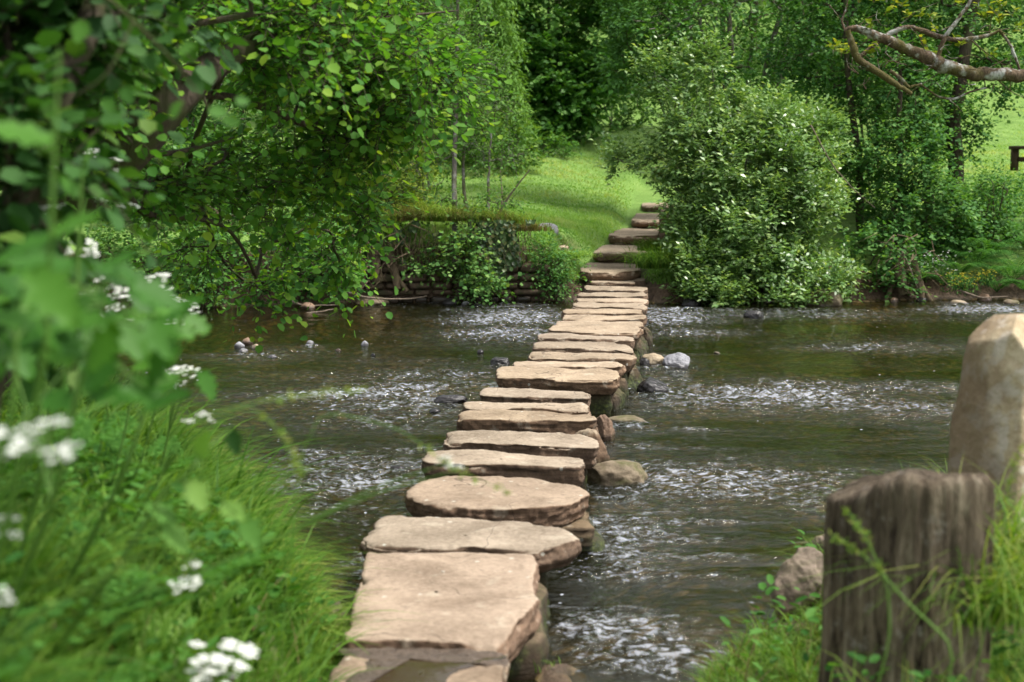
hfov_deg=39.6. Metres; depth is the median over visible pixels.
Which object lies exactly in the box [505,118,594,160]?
hedge shrub
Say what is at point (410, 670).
puddle water
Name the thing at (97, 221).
bank bush
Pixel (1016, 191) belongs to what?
undergrowth shrub
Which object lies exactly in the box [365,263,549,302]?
retaining wall
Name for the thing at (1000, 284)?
fern
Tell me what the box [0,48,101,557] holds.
tall stalk
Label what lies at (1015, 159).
park bench
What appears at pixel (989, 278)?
flowering weed
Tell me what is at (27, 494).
cow parsley
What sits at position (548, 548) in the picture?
stepping stone
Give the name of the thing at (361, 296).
drift branch
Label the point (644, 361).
river rock
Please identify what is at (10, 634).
seeding grass
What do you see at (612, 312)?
stepping stone
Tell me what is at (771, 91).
undergrowth shrub
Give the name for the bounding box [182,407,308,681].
seeding grass
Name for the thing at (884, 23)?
woodland tree
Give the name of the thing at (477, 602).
landing slab
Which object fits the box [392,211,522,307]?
seedling alder
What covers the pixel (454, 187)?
sapling
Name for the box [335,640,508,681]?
mud patch
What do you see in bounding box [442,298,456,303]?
bank rock
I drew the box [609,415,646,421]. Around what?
river rock
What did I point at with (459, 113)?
hedge shrub
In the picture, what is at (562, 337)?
stepping stone
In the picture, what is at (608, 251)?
bank step
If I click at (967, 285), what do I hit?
flowering weed
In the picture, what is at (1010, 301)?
bank rock
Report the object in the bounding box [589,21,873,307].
willow bush
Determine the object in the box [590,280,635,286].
bank step
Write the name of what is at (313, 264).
dead twigs
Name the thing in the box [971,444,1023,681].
seeding grass
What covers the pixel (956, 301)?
bank rock
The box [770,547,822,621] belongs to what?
bank rock
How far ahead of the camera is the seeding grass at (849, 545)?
3.09 m
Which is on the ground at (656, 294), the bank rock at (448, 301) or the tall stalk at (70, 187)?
the tall stalk at (70, 187)
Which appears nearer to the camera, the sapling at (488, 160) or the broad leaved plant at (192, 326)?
the broad leaved plant at (192, 326)
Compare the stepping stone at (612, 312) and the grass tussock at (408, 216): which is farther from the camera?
the grass tussock at (408, 216)
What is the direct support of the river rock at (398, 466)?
on the river water at (744, 437)
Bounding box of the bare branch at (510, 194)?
[459,170,529,227]
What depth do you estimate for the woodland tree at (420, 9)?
39.65 m
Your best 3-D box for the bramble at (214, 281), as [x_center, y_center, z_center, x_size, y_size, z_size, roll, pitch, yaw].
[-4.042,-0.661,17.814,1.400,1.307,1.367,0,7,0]
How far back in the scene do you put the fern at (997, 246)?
19.64 m
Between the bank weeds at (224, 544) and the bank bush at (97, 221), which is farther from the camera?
the bank bush at (97, 221)
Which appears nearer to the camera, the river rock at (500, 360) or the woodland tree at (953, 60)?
the river rock at (500, 360)
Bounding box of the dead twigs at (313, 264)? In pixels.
[248,234,381,296]
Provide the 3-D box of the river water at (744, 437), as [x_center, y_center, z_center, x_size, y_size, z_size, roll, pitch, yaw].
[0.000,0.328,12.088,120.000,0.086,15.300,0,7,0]
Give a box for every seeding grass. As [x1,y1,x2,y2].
[0,553,143,654]
[140,385,367,681]
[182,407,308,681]
[280,413,509,681]
[829,529,952,681]
[842,507,890,681]
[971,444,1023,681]
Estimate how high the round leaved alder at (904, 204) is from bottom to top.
4.248 m
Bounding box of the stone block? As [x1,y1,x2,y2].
[659,209,673,239]
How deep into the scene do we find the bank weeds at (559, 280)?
18.67 m
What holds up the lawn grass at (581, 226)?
on the ground at (656, 294)
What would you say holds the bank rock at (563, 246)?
on the ground at (656, 294)
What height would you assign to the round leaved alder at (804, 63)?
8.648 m
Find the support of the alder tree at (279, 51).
on the ground at (656, 294)
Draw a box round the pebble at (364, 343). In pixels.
[361,341,368,345]
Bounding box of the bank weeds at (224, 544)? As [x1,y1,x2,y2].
[0,364,1023,681]
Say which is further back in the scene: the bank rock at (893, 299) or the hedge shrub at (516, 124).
the hedge shrub at (516, 124)
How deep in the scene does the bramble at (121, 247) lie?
17.63 m
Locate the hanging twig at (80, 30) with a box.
[40,0,249,127]
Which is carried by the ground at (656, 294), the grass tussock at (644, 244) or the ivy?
the grass tussock at (644, 244)
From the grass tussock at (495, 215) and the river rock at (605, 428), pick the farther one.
the grass tussock at (495, 215)
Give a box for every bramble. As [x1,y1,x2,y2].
[65,206,249,303]
[155,243,244,310]
[166,217,273,268]
[237,238,377,306]
[277,175,396,299]
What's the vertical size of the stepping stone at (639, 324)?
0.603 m
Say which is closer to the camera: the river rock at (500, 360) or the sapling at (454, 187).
the river rock at (500, 360)
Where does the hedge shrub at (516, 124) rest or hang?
on the ground at (656, 294)
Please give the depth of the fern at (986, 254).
19.53 m
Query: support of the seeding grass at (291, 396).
on the ground at (656, 294)
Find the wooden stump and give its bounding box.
[818,468,994,681]
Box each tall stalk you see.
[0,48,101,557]
[4,139,94,610]
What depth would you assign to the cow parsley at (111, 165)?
4.79 m
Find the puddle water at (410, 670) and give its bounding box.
[358,656,507,681]
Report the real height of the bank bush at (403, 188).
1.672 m
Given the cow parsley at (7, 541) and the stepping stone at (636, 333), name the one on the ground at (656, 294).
the cow parsley at (7, 541)
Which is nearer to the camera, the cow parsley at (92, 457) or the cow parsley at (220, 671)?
the cow parsley at (220, 671)
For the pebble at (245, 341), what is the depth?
14.45 m
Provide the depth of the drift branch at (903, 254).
18.94 m
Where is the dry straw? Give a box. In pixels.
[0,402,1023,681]
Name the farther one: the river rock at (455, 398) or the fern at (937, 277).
the fern at (937, 277)
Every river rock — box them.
[391,465,403,468]
[429,408,440,412]
[434,394,467,402]
[490,357,509,364]
[587,459,647,486]
[597,414,614,440]
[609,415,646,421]
[637,377,668,391]
[639,357,649,365]
[641,353,663,364]
[662,352,689,368]
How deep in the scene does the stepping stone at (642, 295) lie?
16.91 m
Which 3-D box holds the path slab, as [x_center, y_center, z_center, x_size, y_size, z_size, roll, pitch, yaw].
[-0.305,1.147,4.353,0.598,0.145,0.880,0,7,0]
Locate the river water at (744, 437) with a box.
[104,299,1023,681]
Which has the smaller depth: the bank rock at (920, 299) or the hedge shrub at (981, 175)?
the bank rock at (920, 299)
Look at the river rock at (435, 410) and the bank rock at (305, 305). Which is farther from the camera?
the bank rock at (305, 305)
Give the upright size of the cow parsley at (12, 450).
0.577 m
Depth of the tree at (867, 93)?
25.96 m
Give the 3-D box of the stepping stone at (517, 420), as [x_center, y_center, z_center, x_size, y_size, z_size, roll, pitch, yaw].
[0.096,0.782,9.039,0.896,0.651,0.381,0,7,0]
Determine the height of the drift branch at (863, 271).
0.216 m
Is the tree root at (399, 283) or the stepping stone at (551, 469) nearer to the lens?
the stepping stone at (551, 469)
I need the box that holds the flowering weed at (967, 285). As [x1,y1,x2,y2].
[939,270,983,296]
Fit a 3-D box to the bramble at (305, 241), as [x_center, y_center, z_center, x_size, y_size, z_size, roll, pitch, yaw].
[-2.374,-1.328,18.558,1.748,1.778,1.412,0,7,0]
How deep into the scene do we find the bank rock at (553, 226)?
19.86 m
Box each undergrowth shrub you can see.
[687,54,884,213]
[825,155,941,218]
[925,204,1023,258]
[939,165,1023,215]
[960,161,1023,229]
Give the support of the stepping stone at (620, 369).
on the river water at (744, 437)
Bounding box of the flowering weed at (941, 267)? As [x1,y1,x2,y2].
[912,250,969,282]
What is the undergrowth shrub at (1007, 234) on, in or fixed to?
on the ground at (656, 294)
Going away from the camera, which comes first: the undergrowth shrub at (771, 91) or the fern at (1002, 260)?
the fern at (1002, 260)
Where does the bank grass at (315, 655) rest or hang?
on the ground at (656, 294)
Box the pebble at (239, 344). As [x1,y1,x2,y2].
[234,341,244,347]
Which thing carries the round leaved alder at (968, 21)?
on the ground at (656, 294)
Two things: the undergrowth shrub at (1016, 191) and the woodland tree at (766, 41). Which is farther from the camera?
the woodland tree at (766, 41)
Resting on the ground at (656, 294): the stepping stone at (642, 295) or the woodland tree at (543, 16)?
the woodland tree at (543, 16)
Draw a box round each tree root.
[356,220,432,292]
[855,233,959,300]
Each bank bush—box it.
[89,198,166,222]
[100,123,258,230]
[193,132,385,227]
[326,153,439,251]
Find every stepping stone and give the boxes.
[359,515,581,603]
[405,476,605,551]
[421,449,584,486]
[442,428,610,489]
[456,409,598,433]
[462,401,590,415]
[479,387,591,405]
[495,366,625,413]
[513,361,628,395]
[528,351,642,388]
[532,341,638,370]
[537,333,639,365]
[548,325,646,358]
[556,320,648,349]
[561,308,642,318]
[562,314,652,344]
[571,301,647,314]
[575,298,648,306]
[576,292,647,299]
[583,285,647,294]
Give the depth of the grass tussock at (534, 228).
18.62 m
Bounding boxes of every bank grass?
[0,354,424,681]
[676,454,1023,681]
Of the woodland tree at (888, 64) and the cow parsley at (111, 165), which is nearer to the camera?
the cow parsley at (111, 165)
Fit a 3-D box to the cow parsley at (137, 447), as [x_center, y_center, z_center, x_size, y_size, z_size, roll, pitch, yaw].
[-1.213,0.249,4.669,0.443,0.799,0.351,0,7,0]
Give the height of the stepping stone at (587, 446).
0.632 m
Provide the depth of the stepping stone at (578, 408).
9.24 m
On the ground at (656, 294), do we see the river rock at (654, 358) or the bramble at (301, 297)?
the bramble at (301, 297)
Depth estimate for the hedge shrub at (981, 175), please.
20.10 m
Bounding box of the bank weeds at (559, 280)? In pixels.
[507,219,595,302]
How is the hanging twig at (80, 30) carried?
hanging from the alder tree at (279, 51)
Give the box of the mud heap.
[324,600,350,663]
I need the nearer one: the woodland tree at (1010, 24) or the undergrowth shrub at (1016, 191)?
the undergrowth shrub at (1016, 191)
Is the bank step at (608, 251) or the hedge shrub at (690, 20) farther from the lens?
the hedge shrub at (690, 20)
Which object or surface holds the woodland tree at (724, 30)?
on the ground at (656, 294)
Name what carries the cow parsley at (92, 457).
on the ground at (656, 294)
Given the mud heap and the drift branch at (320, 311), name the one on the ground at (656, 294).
the mud heap
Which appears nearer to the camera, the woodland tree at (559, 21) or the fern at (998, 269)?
the fern at (998, 269)
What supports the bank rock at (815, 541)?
on the ground at (656, 294)
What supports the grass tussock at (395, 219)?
on the tree root at (399, 283)
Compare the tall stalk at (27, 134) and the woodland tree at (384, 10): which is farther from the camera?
the woodland tree at (384, 10)
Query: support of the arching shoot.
attached to the willow bush at (735, 231)
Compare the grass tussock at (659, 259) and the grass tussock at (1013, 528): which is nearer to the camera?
the grass tussock at (1013, 528)
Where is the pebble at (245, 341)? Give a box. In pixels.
[242,337,252,344]
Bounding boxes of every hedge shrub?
[131,1,271,211]
[235,3,405,196]
[309,0,487,140]
[352,108,461,206]
[384,7,507,191]
[447,102,553,175]
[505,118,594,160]
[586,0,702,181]
[587,57,664,132]
[610,0,901,169]
[958,156,1023,247]
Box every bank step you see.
[580,262,645,286]
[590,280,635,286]
[593,244,647,263]
[608,228,658,244]
[631,213,658,228]
[641,203,668,211]
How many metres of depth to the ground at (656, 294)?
22.49 m
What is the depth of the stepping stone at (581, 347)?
12.25 m
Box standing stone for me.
[947,314,1023,647]
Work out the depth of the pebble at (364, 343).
14.38 m
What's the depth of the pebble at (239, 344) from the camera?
14.20 m
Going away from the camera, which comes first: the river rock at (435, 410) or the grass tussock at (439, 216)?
the river rock at (435, 410)
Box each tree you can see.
[0,0,518,405]
[177,0,259,124]
[246,0,455,80]
[377,0,465,112]
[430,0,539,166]
[463,0,621,52]
[485,0,663,148]
[522,0,600,57]
[570,0,885,131]
[585,0,703,81]
[638,0,814,93]
[719,0,820,73]
[792,0,961,198]
[799,0,974,124]
[801,0,1007,108]
[825,0,1023,108]
[835,0,950,59]
[981,1,1023,51]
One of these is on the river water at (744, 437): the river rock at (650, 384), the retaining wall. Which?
the river rock at (650, 384)
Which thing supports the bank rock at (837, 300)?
on the ground at (656, 294)
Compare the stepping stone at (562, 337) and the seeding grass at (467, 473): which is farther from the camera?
the stepping stone at (562, 337)
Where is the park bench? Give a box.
[1009,146,1023,170]
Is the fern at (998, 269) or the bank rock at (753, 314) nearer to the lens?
the bank rock at (753, 314)
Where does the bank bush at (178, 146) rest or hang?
on the ground at (656, 294)
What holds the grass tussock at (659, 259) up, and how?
on the ground at (656, 294)
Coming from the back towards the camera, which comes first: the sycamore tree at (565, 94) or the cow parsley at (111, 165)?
the sycamore tree at (565, 94)
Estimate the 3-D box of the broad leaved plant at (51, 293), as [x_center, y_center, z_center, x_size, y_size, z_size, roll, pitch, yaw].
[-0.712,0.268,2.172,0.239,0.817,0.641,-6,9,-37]
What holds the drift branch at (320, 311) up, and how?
on the river water at (744, 437)
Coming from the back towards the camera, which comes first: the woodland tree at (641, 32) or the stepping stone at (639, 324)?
the woodland tree at (641, 32)
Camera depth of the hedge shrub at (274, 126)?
24.25 m
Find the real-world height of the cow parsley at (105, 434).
0.820 m
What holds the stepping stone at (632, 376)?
in the river water at (744, 437)
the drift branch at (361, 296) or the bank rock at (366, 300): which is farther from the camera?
the bank rock at (366, 300)
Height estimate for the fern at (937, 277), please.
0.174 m
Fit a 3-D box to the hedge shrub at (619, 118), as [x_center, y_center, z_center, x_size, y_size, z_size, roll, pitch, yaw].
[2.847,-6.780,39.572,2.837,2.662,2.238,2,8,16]
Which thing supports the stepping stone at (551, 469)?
on the river water at (744, 437)
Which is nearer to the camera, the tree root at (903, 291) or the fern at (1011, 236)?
the tree root at (903, 291)
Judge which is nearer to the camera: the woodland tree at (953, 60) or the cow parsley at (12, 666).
the cow parsley at (12, 666)
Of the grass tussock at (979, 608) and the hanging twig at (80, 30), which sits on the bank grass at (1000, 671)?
the grass tussock at (979, 608)
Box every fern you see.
[923,274,970,285]
[927,246,1018,262]
[927,258,1005,274]
[946,236,1023,257]
[965,264,1023,279]
[965,278,1023,291]
[971,220,1023,239]
[978,251,1023,272]
[986,231,1023,242]
[994,278,1023,289]
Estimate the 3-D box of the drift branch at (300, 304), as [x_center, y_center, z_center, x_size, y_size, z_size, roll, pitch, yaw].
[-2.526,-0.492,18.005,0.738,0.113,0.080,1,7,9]
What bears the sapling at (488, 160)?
on the ground at (656, 294)
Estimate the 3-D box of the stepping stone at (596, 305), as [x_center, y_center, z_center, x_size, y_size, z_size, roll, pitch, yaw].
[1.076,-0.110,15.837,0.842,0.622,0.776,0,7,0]
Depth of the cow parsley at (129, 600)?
2.88 m
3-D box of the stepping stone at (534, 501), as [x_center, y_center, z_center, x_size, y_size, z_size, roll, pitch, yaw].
[-0.035,1.056,6.949,1.026,0.682,0.777,0,7,0]
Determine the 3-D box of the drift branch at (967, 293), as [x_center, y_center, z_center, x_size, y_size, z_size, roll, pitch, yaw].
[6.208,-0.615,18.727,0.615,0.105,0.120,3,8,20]
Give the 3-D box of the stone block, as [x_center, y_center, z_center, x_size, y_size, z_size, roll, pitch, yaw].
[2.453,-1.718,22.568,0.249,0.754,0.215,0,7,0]
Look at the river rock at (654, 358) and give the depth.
13.00 m
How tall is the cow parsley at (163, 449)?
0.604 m
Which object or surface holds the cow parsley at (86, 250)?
on the ground at (656, 294)
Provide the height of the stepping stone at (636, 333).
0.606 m
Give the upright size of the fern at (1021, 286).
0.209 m
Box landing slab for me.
[344,552,549,680]
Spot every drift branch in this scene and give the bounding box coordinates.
[292,301,335,305]
[306,309,333,312]
[347,292,426,299]
[821,266,891,277]
[900,251,917,287]
[959,289,1007,298]
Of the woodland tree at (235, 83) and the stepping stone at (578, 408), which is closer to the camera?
the stepping stone at (578, 408)
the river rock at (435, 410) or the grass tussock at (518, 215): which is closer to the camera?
the river rock at (435, 410)
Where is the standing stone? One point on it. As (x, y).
(987, 429)
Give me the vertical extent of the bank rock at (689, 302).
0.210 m
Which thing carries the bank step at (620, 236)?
on the ground at (656, 294)
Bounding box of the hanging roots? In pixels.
[370,221,544,278]
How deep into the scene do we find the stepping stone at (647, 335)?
14.46 m
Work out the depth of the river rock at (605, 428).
9.52 m
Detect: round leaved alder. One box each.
[722,0,998,260]
[740,0,939,250]
[831,24,998,301]
[864,0,1023,258]
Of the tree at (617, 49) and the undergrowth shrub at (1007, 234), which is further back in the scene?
the tree at (617, 49)
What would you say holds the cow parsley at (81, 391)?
on the ground at (656, 294)
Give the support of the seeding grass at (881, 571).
on the ground at (656, 294)
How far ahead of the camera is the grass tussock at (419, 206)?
18.68 m
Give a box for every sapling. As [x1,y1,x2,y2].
[387,0,504,263]
[434,33,529,258]
[459,83,536,282]
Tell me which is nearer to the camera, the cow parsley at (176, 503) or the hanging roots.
the cow parsley at (176, 503)
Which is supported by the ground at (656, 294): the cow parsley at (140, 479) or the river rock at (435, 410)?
the cow parsley at (140, 479)
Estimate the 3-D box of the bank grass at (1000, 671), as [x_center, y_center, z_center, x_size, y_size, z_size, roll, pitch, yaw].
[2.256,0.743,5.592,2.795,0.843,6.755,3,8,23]
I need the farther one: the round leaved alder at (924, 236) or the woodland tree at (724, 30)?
the woodland tree at (724, 30)
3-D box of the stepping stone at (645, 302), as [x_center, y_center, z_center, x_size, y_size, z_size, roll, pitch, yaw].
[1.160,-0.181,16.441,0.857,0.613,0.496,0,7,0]
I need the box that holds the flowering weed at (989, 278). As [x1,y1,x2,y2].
[975,269,996,286]
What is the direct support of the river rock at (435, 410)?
on the river water at (744, 437)
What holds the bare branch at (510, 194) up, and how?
on the ground at (656, 294)
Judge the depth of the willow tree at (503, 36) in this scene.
31.54 m
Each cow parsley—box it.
[0,195,84,500]
[0,238,99,507]
[0,416,80,505]
[0,427,28,467]
[0,513,21,543]
[0,586,38,679]
[5,149,121,471]
[6,560,201,644]
[7,277,128,546]
[22,199,140,474]
[29,639,259,681]
[45,295,132,483]
[70,314,185,491]
[73,454,463,649]
[85,273,182,505]
[86,411,213,550]
[95,296,201,480]
[109,365,209,494]
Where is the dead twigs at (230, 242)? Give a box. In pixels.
[207,206,276,274]
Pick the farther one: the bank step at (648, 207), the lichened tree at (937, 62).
the bank step at (648, 207)
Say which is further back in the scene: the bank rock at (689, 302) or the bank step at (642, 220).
the bank step at (642, 220)
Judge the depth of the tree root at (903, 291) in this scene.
18.94 m
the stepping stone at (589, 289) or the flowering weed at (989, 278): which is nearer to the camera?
the stepping stone at (589, 289)
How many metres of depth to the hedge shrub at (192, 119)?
22.36 m
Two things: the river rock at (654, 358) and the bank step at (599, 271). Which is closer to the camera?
the river rock at (654, 358)
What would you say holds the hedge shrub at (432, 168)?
on the ground at (656, 294)
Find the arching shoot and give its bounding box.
[810,125,874,207]
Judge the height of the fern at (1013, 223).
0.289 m
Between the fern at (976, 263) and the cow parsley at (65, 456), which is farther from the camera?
the fern at (976, 263)
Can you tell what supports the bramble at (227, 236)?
on the ground at (656, 294)
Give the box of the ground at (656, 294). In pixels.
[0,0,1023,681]
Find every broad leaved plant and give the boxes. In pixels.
[0,249,192,639]
[0,252,85,470]
[39,428,263,669]
[46,293,217,624]
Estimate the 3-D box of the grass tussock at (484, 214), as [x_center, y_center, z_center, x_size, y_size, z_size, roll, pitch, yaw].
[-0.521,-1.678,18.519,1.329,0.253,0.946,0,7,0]
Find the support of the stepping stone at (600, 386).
in the river water at (744, 437)
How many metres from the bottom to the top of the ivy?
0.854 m
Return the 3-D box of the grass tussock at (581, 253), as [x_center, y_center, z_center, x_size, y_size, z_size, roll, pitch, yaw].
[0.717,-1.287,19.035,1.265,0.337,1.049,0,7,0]
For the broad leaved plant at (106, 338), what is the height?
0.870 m
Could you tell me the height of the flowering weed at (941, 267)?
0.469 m
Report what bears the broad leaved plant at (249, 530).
on the ground at (656, 294)
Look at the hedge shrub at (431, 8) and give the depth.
25.28 m
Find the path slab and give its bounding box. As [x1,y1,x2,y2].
[329,655,509,681]
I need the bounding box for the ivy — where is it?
[390,219,535,283]
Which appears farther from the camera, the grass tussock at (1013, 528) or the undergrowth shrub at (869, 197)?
the undergrowth shrub at (869, 197)
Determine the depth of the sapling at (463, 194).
19.12 m
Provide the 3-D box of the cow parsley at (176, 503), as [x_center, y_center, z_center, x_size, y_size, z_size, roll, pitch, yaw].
[-0.978,0.414,3.735,0.433,0.486,0.332,0,7,0]
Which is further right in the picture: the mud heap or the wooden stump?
the wooden stump
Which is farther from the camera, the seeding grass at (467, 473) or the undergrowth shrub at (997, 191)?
the undergrowth shrub at (997, 191)
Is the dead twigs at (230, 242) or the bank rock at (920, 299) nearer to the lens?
the dead twigs at (230, 242)
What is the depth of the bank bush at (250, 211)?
19.68 m
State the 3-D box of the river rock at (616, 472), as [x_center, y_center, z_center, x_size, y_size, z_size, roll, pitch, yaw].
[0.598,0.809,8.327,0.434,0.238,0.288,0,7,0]
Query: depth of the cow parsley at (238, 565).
2.98 m
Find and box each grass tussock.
[363,207,426,222]
[380,200,435,220]
[397,199,467,216]
[409,202,479,221]
[425,204,492,221]
[434,204,514,221]
[460,208,519,222]
[479,208,550,223]
[503,218,559,231]
[527,234,602,258]
[607,242,686,268]
[613,234,667,250]
[743,455,1023,618]
[760,500,1023,670]
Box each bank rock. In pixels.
[300,302,314,309]
[355,295,388,304]
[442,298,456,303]
[538,223,558,234]
[558,245,568,251]
[681,298,700,305]
[743,310,763,318]
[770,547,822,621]
[807,288,842,305]
[811,535,823,551]
[889,297,898,301]
[916,297,927,301]
[949,300,966,303]
[977,294,991,300]
[1002,299,1019,304]
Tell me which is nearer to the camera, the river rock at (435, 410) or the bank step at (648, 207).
the river rock at (435, 410)
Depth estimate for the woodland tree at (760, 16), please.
49.13 m
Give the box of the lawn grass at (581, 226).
[251,81,1023,283]
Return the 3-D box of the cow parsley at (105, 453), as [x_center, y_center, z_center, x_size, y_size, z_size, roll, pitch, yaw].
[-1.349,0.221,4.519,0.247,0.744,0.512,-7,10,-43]
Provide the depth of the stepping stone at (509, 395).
9.73 m
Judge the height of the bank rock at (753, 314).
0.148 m

